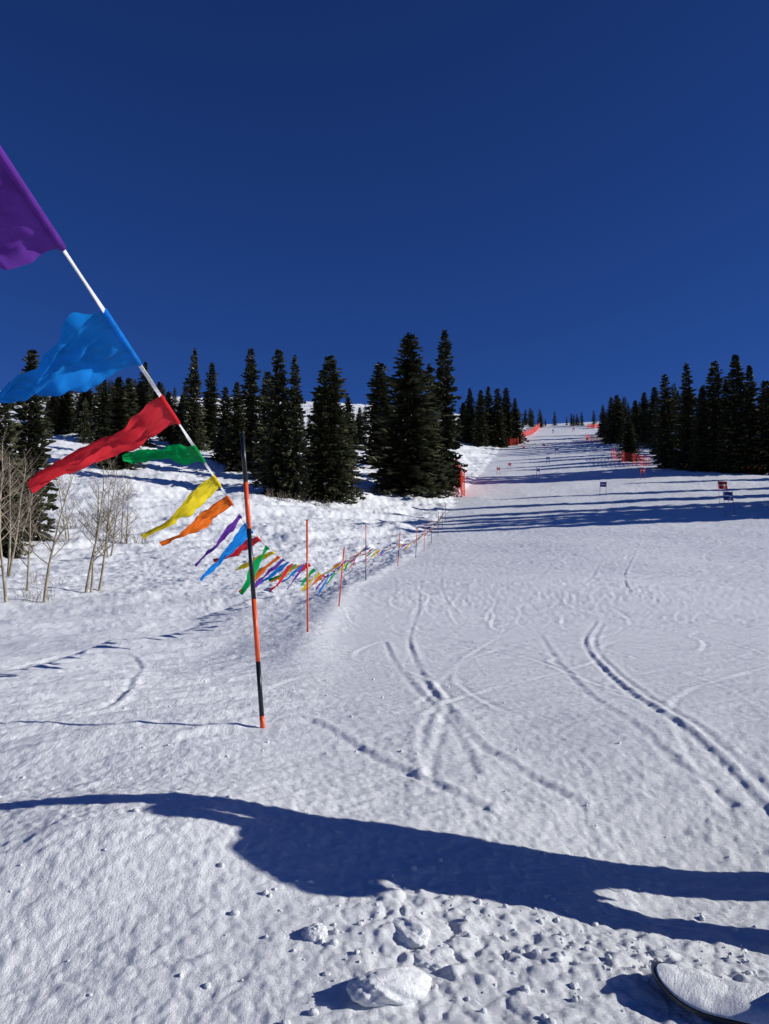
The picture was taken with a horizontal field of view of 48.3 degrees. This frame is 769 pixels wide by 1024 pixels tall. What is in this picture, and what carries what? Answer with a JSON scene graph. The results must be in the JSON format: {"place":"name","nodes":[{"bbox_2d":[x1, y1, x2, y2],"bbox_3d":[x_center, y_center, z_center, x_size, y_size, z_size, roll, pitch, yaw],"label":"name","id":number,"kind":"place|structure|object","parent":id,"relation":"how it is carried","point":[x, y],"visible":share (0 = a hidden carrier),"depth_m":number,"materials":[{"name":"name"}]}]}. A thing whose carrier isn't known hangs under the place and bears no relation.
{"place":"outdoors","nodes":[
{"label":"outdoors","id":0,"kind":"place"},
{"bbox_2d":[0,393,768,1023],"bbox_3d":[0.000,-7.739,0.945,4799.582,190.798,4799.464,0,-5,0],"label":"snow ground","id":1,"kind":"structure","parent":0,"point":[580,607],"depth_m":5.55,"materials":[{"name":"white snow"}]},
{"bbox_2d":[1,457,29,507],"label":"bare aspen tree","id":2,"kind":"object","parent":1,"relation":"on","point":[11,483],"visible":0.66,"depth_m":33.87,"materials":[{"name":"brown plant"}]},
{"bbox_2d":[0,403,34,558],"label":"fir tree","id":3,"kind":"object","parent":1,"relation":"on","point":[9,431],"visible":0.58,"depth_m":53.11,"materials":[{"name":"green plant"}]},
{"bbox_2d":[0,428,34,601],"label":"bare aspen tree","id":4,"kind":"object","parent":1,"relation":"on","point":[1,545],"visible":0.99,"depth_m":25.41,"materials":[{"name":"brown plant"}]},
{"bbox_2d":[0,445,47,576],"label":"bare aspen tree","id":5,"kind":"object","parent":1,"relation":"on","point":[10,562],"visible":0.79,"depth_m":38.88,"materials":[{"name":"brown plant"}]},
{"bbox_2d":[3,455,50,554],"bbox_3d":[-22.498,-0.376,53.572,2.931,7.190,3.078,0,-5,0],"label":"bare aspen tree","id":6,"kind":"object","parent":1,"relation":"on","point":[26,503],"visible":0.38,"depth_m":53.35,"materials":[{"name":"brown plant"}]},
{"bbox_2d":[4,472,54,590],"bbox_3d":[-12.248,0.762,29.583,1.842,4.522,2.072,0,-5,0],"label":"bare aspen tree","id":7,"kind":"object","parent":1,"relation":"on","point":[30,533],"visible":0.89,"depth_m":29.48,"materials":[{"name":"brown plant"}]},
{"bbox_2d":[9,349,59,541],"bbox_3d":[-26.084,-4.278,63.137,5.341,15.421,5.558,0,-5,-4],"label":"fir tree","id":8,"kind":"object","parent":1,"relation":"on","point":[35,431],"visible":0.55,"depth_m":62.51,"materials":[{"name":"green plant"}]},
{"bbox_2d":[14,583,55,602],"bbox_3d":[-10.893,2.480,26.479,1.364,0.716,1.219,0,-5,0],"label":"bare shrub","id":9,"kind":"object","parent":1,"relation":"on","point":[26,596],"visible":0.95,"depth_m":26.52,"materials":[{"name":"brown plant"}]},
{"bbox_2d":[8,449,81,602],"bbox_3d":[-9.986,0.450,26.482,2.132,5.207,2.789,-2,-5,19],"label":"bare aspen tree","id":10,"kind":"object","parent":1,"relation":"on","point":[50,558],"visible":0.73,"depth_m":26.36,"materials":[{"name":"brown plant"}]},
{"bbox_2d":[29,568,65,584],"bbox_3d":[-13.375,2.600,33.938,1.433,0.735,1.165,2,-6,-25],"label":"bare shrub","id":11,"kind":"object","parent":1,"relation":"on","point":[43,578],"visible":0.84,"depth_m":33.86,"materials":[{"name":"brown plant"}]},
{"bbox_2d":[43,396,58,426],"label":"fir tree","id":12,"kind":"object","parent":1,"relation":"on","point":[51,407],"visible":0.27,"depth_m":163.97,"materials":[{"name":"green plant"}]},
{"bbox_2d":[48,391,75,434],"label":"fir tree","id":13,"kind":"object","parent":1,"relation":"on","point":[62,414],"visible":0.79,"depth_m":153.05,"materials":[{"name":"green plant"}]},
{"bbox_2d":[50,479,79,539],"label":"bare aspen tree","id":14,"kind":"object","parent":1,"relation":"on","point":[55,503],"visible":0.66,"depth_m":64.11,"materials":[{"name":"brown plant"}]},
{"bbox_2d":[51,511,95,528],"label":"bare shrub","id":15,"kind":"object","parent":1,"relation":"on","point":[72,522],"visible":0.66,"depth_m":69.40,"materials":[{"name":"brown plant"}]},
{"bbox_2d":[68,388,97,436],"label":"fir tree","id":16,"kind":"object","parent":1,"relation":"on","point":[89,394],"visible":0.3,"depth_m":146.65,"materials":[{"name":"green plant"}]},
{"bbox_2d":[86,379,110,441],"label":"fir tree","id":17,"kind":"object","parent":1,"relation":"on","point":[103,399],"visible":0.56,"depth_m":134.87,"materials":[{"name":"green plant"}]},
{"bbox_2d":[68,456,132,592],"bbox_3d":[-9.981,0.357,30.165,2.630,5.578,2.072,-2,-5,23],"label":"bare aspen tree","id":18,"kind":"object","parent":1,"relation":"on","point":[97,530],"visible":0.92,"depth_m":30.13,"materials":[{"name":"grey plant"}]},
{"bbox_2d":[78,460,139,590],"bbox_3d":[-9.905,0.494,31.037,2.203,5.294,2.346,0,-5,0],"label":"bare aspen tree","id":19,"kind":"object","parent":1,"relation":"on","point":[104,555],"visible":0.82,"depth_m":30.71,"materials":[{"name":"brown plant"}]},
{"bbox_2d":[89,467,138,557],"bbox_3d":[-16.401,-0.035,52.730,3.035,6.371,2.352,-1,-5,12],"label":"bare aspen tree","id":20,"kind":"object","parent":1,"relation":"on","point":[117,512],"visible":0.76,"depth_m":52.60,"materials":[{"name":"brown plant"}]},
{"bbox_2d":[93,377,147,469],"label":"fir tree","id":21,"kind":"object","parent":1,"relation":"on","point":[117,415],"visible":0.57,"depth_m":108.51,"materials":[{"name":"green plant"}]},
{"bbox_2d":[89,520,154,543],"bbox_3d":[-18.754,1.446,61.916,4.652,2.170,2.318,-1,-5,8],"label":"bare shrub","id":22,"kind":"object","parent":1,"relation":"on","point":[126,539],"visible":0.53,"depth_m":61.79,"materials":[{"name":"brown plant"}]},
{"bbox_2d":[115,471,142,543],"bbox_3d":[-18.564,-0.400,61.992,2.173,5.914,3.055,-2,-6,25],"label":"bare aspen tree","id":23,"kind":"object","parent":1,"relation":"on","point":[126,518],"visible":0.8,"depth_m":61.98,"materials":[{"name":"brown plant"}]},
{"bbox_2d":[121,377,145,448],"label":"fir tree","id":24,"kind":"object","parent":1,"relation":"on","point":[130,385],"visible":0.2,"depth_m":137.74,"materials":[{"name":"green plant"}]},
{"bbox_2d":[131,381,158,447],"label":"fir tree","id":25,"kind":"object","parent":1,"relation":"on","point":[142,404],"visible":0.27,"depth_m":145.20,"materials":[{"name":"green plant"}]},
{"bbox_2d":[138,362,151,402],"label":"fir tree","id":26,"kind":"object","parent":1,"relation":"on","point":[145,383],"visible":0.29,"depth_m":172.82,"materials":[{"name":"green plant"}]},
{"bbox_2d":[150,382,165,433],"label":"fir tree","id":27,"kind":"object","parent":1,"relation":"on","point":[160,389],"visible":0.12,"depth_m":167.06,"materials":[{"name":"green plant"}]},
{"bbox_2d":[155,391,178,440],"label":"fir tree","id":28,"kind":"object","parent":1,"relation":"on","point":[164,435],"visible":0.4,"depth_m":154.42,"materials":[{"name":"green plant"}]},
{"bbox_2d":[166,395,188,444],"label":"fir tree","id":29,"kind":"object","parent":1,"relation":"on","point":[181,420],"visible":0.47,"depth_m":150.98,"materials":[{"name":"green plant"}]},
{"bbox_2d":[174,348,212,451],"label":"fir tree","id":30,"kind":"object","parent":1,"relation":"on","point":[194,415],"visible":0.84,"depth_m":144.82,"materials":[{"name":"green plant"}]},
{"bbox_2d":[198,362,220,450],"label":"fir tree","id":31,"kind":"object","parent":1,"relation":"on","point":[210,395],"visible":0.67,"depth_m":149.36,"materials":[{"name":"green plant"}]},
{"bbox_2d":[206,387,237,464],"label":"fir tree","id":32,"kind":"object","parent":1,"relation":"on","point":[222,417],"visible":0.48,"depth_m":121.83,"materials":[{"name":"green plant"}]},
{"bbox_2d":[10,377,455,444],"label":"distant fir forest","id":33,"kind":"object","parent":1,"relation":"on","point":[83,429],"visible":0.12,"depth_m":176.82,"materials":[{"name":"green plant"}]},
{"bbox_2d":[217,381,252,472],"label":"fir tree","id":34,"kind":"object","parent":1,"relation":"on","point":[232,457],"visible":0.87,"depth_m":116.74,"materials":[{"name":"green plant"}]},
{"bbox_2d":[229,348,261,470],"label":"fir tree","id":35,"kind":"object","parent":1,"relation":"on","point":[249,397],"visible":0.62,"depth_m":118.88,"materials":[{"name":"green plant"}]},
{"bbox_2d":[240,431,264,727],"bbox_3d":[-0.933,0.588,6.064,0.218,2.342,0.037,0,-5,0],"label":"slope marker pole","id":36,"kind":"object","parent":1,"relation":"on","point":[252,585],"visible":0.91,"depth_m":6.06,"materials":[{"name":"orange plastic"}]},
{"bbox_2d":[0,146,444,594],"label":"pennant bunting","id":37,"kind":"object","parent":36,"relation":"attached to","point":[86,352],"visible":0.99,"depth_m":2.27,"materials":[{"name":"multicoloured fabric"}]},
{"bbox_2d":[248,371,274,480],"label":"fir tree","id":38,"kind":"object","parent":1,"relation":"on","point":[258,453],"visible":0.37,"depth_m":111.87,"materials":[{"name":"green plant"}]},
{"bbox_2d":[249,349,299,498],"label":"fir tree","id":39,"kind":"object","parent":1,"relation":"on","point":[273,458],"visible":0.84,"depth_m":96.58,"materials":[{"name":"green plant"}]},
{"bbox_2d":[270,355,313,500],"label":"fir tree","id":40,"kind":"object","parent":1,"relation":"on","point":[295,401],"visible":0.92,"depth_m":96.19,"materials":[{"name":"green plant"}]},
{"bbox_2d":[264,489,329,506],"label":"bare shrub","id":41,"kind":"object","parent":1,"relation":"on","point":[281,497],"visible":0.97,"depth_m":92.27,"materials":[{"name":"brown plant"}]},
{"bbox_2d":[306,520,308,631],"bbox_3d":[-1.314,1.217,14.603,0.060,2.177,0.036,0,-5,0],"label":"slope marker pole","id":42,"kind":"object","parent":1,"relation":"on","point":[307,574],"visible":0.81,"depth_m":14.61,"materials":[{"name":"orange plastic"}]},
{"bbox_2d":[301,922,328,941],"bbox_3d":[-0.269,1.635,3.320,0.104,0.080,0.100,-1,-5,9],"label":"snow chunk","id":43,"kind":"object","parent":1,"relation":"on","point":[316,932],"visible":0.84,"depth_m":3.30,"materials":[{"name":"white snow"}]},
{"bbox_2d":[303,388,339,502],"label":"fir tree","id":44,"kind":"object","parent":1,"relation":"on","point":[312,456],"visible":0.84,"depth_m":97.94,"materials":[{"name":"green plant"}]},
{"bbox_2d":[302,355,366,503],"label":"fir tree","id":45,"kind":"object","parent":1,"relation":"on","point":[336,417],"visible":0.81,"depth_m":99.06,"materials":[{"name":"green plant"}]},
{"bbox_2d":[338,547,344,605],"bbox_3d":[-1.040,1.682,20.713,0.170,1.675,0.036,0,-5,0],"label":"slope marker pole","id":46,"kind":"object","parent":1,"relation":"on","point":[341,576],"visible":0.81,"depth_m":20.71,"materials":[{"name":"orange plastic"}]},
{"bbox_2d":[342,397,360,459],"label":"fir tree","id":47,"kind":"object","parent":1,"relation":"on","point":[348,407],"visible":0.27,"depth_m":154.63,"materials":[{"name":"green plant"}]},
{"bbox_2d":[337,422,368,494],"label":"fir tree","id":48,"kind":"object","parent":1,"relation":"on","point":[353,457],"visible":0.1,"depth_m":102.98,"materials":[{"name":"green plant"}]},
{"bbox_2d":[353,407,366,444],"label":"fir tree","id":49,"kind":"object","parent":1,"relation":"on","point":[359,420],"visible":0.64,"depth_m":185.85,"materials":[{"name":"green plant"}]},
{"bbox_2d":[365,525,365,579],"bbox_3d":[-0.715,1.704,32.925,0.038,2.380,0.036,0,-5,0],"label":"slope marker pole","id":50,"kind":"object","parent":1,"relation":"on","point":[365,552],"visible":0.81,"depth_m":32.93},
{"bbox_2d":[354,486,393,495],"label":"bare shrub","id":51,"kind":"object","parent":1,"relation":"on","point":[378,492],"visible":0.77,"depth_m":113.46,"materials":[{"name":"brown plant"}]},
{"bbox_2d":[354,362,395,465],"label":"fir tree","id":52,"kind":"object","parent":1,"relation":"on","point":[377,397],"visible":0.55,"depth_m":151.02,"materials":[{"name":"green plant"}]},
{"bbox_2d":[0,636,761,1023],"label":"snow clumps","id":53,"kind":"object","parent":1,"relation":"on","point":[546,1018],"visible":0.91,"depth_m":3.41,"materials":[{"name":"white snow"}]},
{"bbox_2d":[346,966,431,1006],"bbox_3d":[0.024,1.667,3.009,0.334,0.133,0.198,14,-14,-39],"label":"snow chunk","id":54,"kind":"object","parent":1,"relation":"on","point":[401,985],"visible":0.94,"depth_m":2.94,"materials":[{"name":"white snow"}]},
{"bbox_2d":[367,421,421,496],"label":"fir tree","id":55,"kind":"object","parent":1,"relation":"on","point":[394,483],"visible":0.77,"depth_m":115.80,"materials":[{"name":"green plant"}]},
{"bbox_2d":[391,915,430,948],"bbox_3d":[0.059,1.686,3.435,0.191,0.118,0.380,-4,-9,-29],"label":"snow chunk","id":56,"kind":"object","parent":1,"relation":"on","point":[411,932],"visible":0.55,"depth_m":3.33,"materials":[{"name":"white snow"}]},
{"bbox_2d":[367,332,458,498],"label":"fir tree","id":57,"kind":"object","parent":1,"relation":"on","point":[408,414],"visible":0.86,"depth_m":117.15,"materials":[{"name":"green plant"}]},
{"bbox_2d":[413,944,455,971],"bbox_3d":[0.201,1.718,3.264,0.213,0.121,0.259,5,-6,39],"label":"snow chunk","id":58,"kind":"object","parent":1,"relation":"on","point":[435,961],"visible":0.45,"depth_m":3.22,"materials":[{"name":"white snow"}]},
{"bbox_2d":[420,363,457,496],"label":"fir tree","id":59,"kind":"object","parent":1,"relation":"on","point":[437,448],"visible":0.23,"depth_m":122.09,"materials":[{"name":"green plant"}]},
{"bbox_2d":[430,330,467,492],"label":"fir tree","id":60,"kind":"object","parent":1,"relation":"on","point":[444,396],"visible":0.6,"depth_m":129.62,"materials":[{"name":"green plant"}]},
{"bbox_2d":[455,402,466,440],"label":"fir tree","id":61,"kind":"object","parent":1,"relation":"on","point":[462,409],"visible":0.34,"depth_m":244.76,"materials":[{"name":"green plant"}]},
{"bbox_2d":[459,465,464,495],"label":"safety net fence","id":62,"kind":"object","parent":1,"relation":"on","point":[462,482],"visible":0.57,"depth_m":124.50,"materials":[{"name":"red"}]},
{"bbox_2d":[459,388,476,442],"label":"fir tree","id":63,"kind":"object","parent":1,"relation":"on","point":[469,415],"visible":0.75,"depth_m":240.81,"materials":[{"name":"green plant"}]},
{"bbox_2d":[467,390,494,446],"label":"fir tree","id":64,"kind":"object","parent":1,"relation":"on","point":[480,427],"visible":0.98,"depth_m":235.94,"materials":[{"name":"green plant"}]},
{"bbox_2d":[483,386,494,444],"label":"fir tree","id":65,"kind":"object","parent":1,"relation":"on","point":[488,397],"visible":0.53,"depth_m":241.59,"materials":[{"name":"green plant"}]},
{"bbox_2d":[488,388,509,447],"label":"fir tree","id":66,"kind":"object","parent":1,"relation":"on","point":[498,437],"visible":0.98,"depth_m":239.52,"materials":[{"name":"green plant"}]},
{"bbox_2d":[472,405,543,433],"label":"distant fir forest","id":67,"kind":"object","parent":1,"relation":"on","point":[529,420],"visible":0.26,"depth_m":366.48,"materials":[{"name":"green plant"}]},
{"bbox_2d":[500,387,517,444],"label":"fir tree","id":68,"kind":"object","parent":1,"relation":"on","point":[508,412],"visible":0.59,"depth_m":246.05,"materials":[{"name":"green plant"}]},
{"bbox_2d":[511,398,528,443],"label":"fir tree","id":69,"kind":"object","parent":1,"relation":"on","point":[516,414],"visible":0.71,"depth_m":248.85,"materials":[{"name":"green plant"}]},
{"bbox_2d":[505,424,539,445],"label":"safety net fence","id":70,"kind":"object","parent":1,"relation":"on","point":[515,441],"visible":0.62,"depth_m":286.47,"materials":[{"name":"red"}]},
{"bbox_2d":[544,410,597,425],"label":"distant fir forest","id":71,"kind":"object","parent":1,"relation":"on","point":[572,421],"visible":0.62,"depth_m":356.35,"materials":[{"name":"green plant"}]},
{"bbox_2d":[587,424,598,428],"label":"safety net fence","id":72,"kind":"object","parent":1,"relation":"on","point":[594,426],"visible":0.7,"depth_m":331.59,"materials":[{"name":"red"}]},
{"bbox_2d":[585,433,603,441],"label":"safety net fence","id":73,"kind":"object","parent":1,"relation":"on","point":[595,438],"visible":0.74,"depth_m":241.94,"materials":[{"name":"red"}]},
{"bbox_2d":[595,405,604,436],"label":"fir tree","id":74,"kind":"object","parent":1,"relation":"on","point":[600,423],"visible":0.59,"depth_m":259.86,"materials":[{"name":"green plant"}]},
{"bbox_2d":[600,480,606,486],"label":"slalom gate","id":75,"kind":"structure","parent":1,"relation":"on","point":[603,484],"depth_m":113.42,"materials":[{"name":"blue fabric"}]},
{"bbox_2d":[602,397,614,441],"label":"fir tree","id":76,"kind":"object","parent":1,"relation":"on","point":[609,410],"visible":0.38,"depth_m":237.69,"materials":[{"name":"green plant"}]},
{"bbox_2d":[607,395,625,443],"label":"fir tree","id":77,"kind":"object","parent":1,"relation":"on","point":[617,420],"visible":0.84,"depth_m":230.59,"materials":[{"name":"green plant"}]},
{"bbox_2d":[616,416,644,461],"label":"fir tree","id":78,"kind":"object","parent":1,"relation":"on","point":[628,446],"visible":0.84,"depth_m":172.78,"materials":[{"name":"green plant"}]},
{"bbox_2d":[611,448,650,465],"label":"safety net fence","id":79,"kind":"object","parent":1,"relation":"on","point":[636,461],"visible":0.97,"depth_m":165.04,"materials":[{"name":"red"}]},
{"bbox_2d":[616,441,650,449],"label":"bare shrub","id":80,"kind":"object","parent":1,"relation":"on","point":[638,445],"visible":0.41,"depth_m":210.10,"materials":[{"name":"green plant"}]},
{"bbox_2d":[629,400,641,443],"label":"fir tree","id":81,"kind":"object","parent":1,"relation":"on","point":[635,411],"visible":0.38,"depth_m":224.04,"materials":[{"name":"green plant"}]},
{"bbox_2d":[635,392,649,445],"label":"fir tree","id":82,"kind":"object","parent":1,"relation":"on","point":[642,423],"visible":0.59,"depth_m":218.48,"materials":[{"name":"green plant"}]},
{"bbox_2d":[641,387,662,447],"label":"fir tree","id":83,"kind":"object","parent":1,"relation":"on","point":[654,398],"visible":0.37,"depth_m":212.86,"materials":[{"name":"green plant"}]},
{"bbox_2d":[649,374,682,468],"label":"fir tree","id":84,"kind":"object","parent":1,"relation":"on","point":[668,444],"visible":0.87,"depth_m":154.27,"materials":[{"name":"green plant"}]},
{"bbox_2d":[597,383,768,463],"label":"distant fir forest","id":85,"kind":"object","parent":1,"relation":"on","point":[626,411],"visible":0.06,"depth_m":213.78,"materials":[{"name":"green plant"}]},
{"bbox_2d":[666,363,701,469],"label":"fir tree","id":86,"kind":"object","parent":1,"relation":"on","point":[688,402],"visible":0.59,"depth_m":150.09,"materials":[{"name":"green plant"}]},
{"bbox_2d":[684,387,719,471],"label":"fir tree","id":87,"kind":"object","parent":1,"relation":"on","point":[701,421],"visible":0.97,"depth_m":145.35,"materials":[{"name":"green plant"}]},
{"bbox_2d":[651,961,768,1023],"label":"snowboard","id":88,"kind":"object","parent":1,"relation":"on","point":[698,992],"visible":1,"depth_m":2.98},
{"bbox_2d":[690,361,729,470],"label":"fir tree","id":89,"kind":"object","parent":1,"relation":"on","point":[713,391],"visible":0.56,"depth_m":145.82,"materials":[{"name":"green plant"}]},
{"bbox_2d":[678,462,766,470],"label":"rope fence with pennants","id":90,"kind":"object","parent":1,"relation":"on","point":[748,467],"visible":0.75,"depth_m":140.31,"materials":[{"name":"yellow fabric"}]},
{"bbox_2d":[717,479,728,502],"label":"slalom gate","id":91,"kind":"structure","parent":1,"relation":"on","point":[722,484],"depth_m":94.82,"materials":[{"name":"red fabric"}]},
{"bbox_2d":[710,381,740,473],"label":"fir tree","id":92,"kind":"object","parent":1,"relation":"on","point":[719,462],"visible":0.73,"depth_m":142.93,"materials":[{"name":"green plant"}]},
{"bbox_2d":[722,490,734,515],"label":"slalom gate","id":93,"kind":"structure","parent":1,"relation":"on","point":[727,495],"depth_m":77.17,"materials":[{"name":"blue fabric"}]},
{"bbox_2d":[716,354,760,473],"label":"fir tree","id":94,"kind":"object","parent":1,"relation":"on","point":[734,398],"visible":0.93,"depth_m":141.69,"materials":[{"name":"green plant"}]},
{"bbox_2d":[729,365,765,474],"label":"fir tree","id":95,"kind":"object","parent":1,"relation":"on","point":[751,391],"visible":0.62,"depth_m":141.41,"materials":[{"name":"green plant"}]},
{"bbox_2d":[748,380,768,474],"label":"fir tree","id":96,"kind":"object","parent":1,"relation":"on","point":[763,408],"visible":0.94,"depth_m":139.38,"materials":[{"name":"green plant"}]},
{"bbox_2d":[0,0,768,424],"label":"sky","id":97,"kind":"structure","parent":0,"point":[573,192],"materials":[{"name":"blue"}]}
]}

